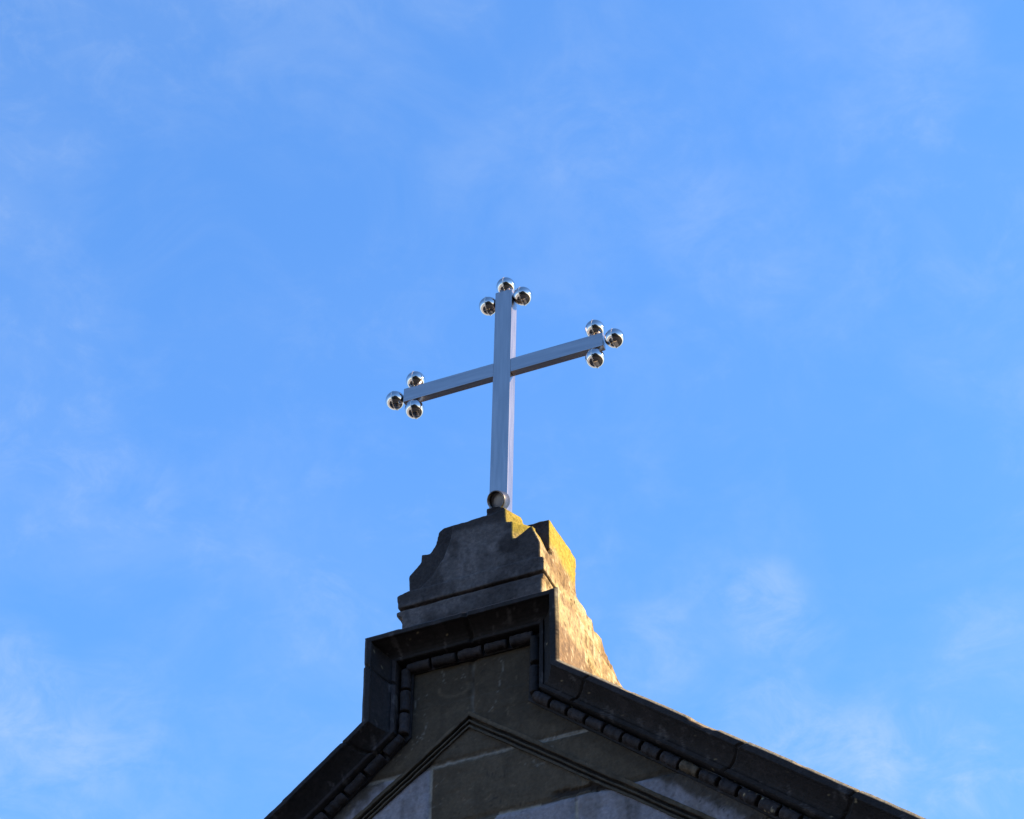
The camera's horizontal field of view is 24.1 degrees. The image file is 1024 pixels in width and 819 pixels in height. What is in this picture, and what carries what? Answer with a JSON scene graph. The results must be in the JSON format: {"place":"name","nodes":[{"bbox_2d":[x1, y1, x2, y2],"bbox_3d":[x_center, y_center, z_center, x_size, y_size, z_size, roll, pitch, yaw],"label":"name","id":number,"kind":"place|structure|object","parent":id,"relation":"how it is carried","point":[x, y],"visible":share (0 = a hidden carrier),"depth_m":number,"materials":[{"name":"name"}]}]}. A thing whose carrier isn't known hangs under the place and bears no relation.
{"place":"outdoors","nodes":[
{"label":"outdoors","id":0,"kind":"place"},
{"bbox_2d":[0,0,1023,818],"label":"sky","id":1,"kind":"structure","parent":0,"point":[788,506],"materials":[{"name":"blue"}]},
{"bbox_2d":[264,587,925,818],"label":"church gable","id":2,"kind":"structure","parent":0,"point":[529,706],"depth_m":16.06,"materials":[{"name":"stone"}]},
{"bbox_2d":[397,507,616,676],"bbox_3d":[0.026,1.575,17.812,1.155,1.552,1.682,-16,-45,17],"label":"stone pedestal","id":3,"kind":"object","parent":2,"relation":"on","point":[494,555],"visible":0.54,"depth_m":17.20,"materials":[{"name":"grey stone"}]},
{"bbox_2d":[386,277,624,511],"bbox_3d":[-0.098,-0.016,18.843,2.068,2.978,0.289,-16,-45,18],"label":"steel cross","id":4,"kind":"object","parent":3,"relation":"on","point":[504,369],"visible":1,"depth_m":19.09,"materials":[{"name":"silver metal"}]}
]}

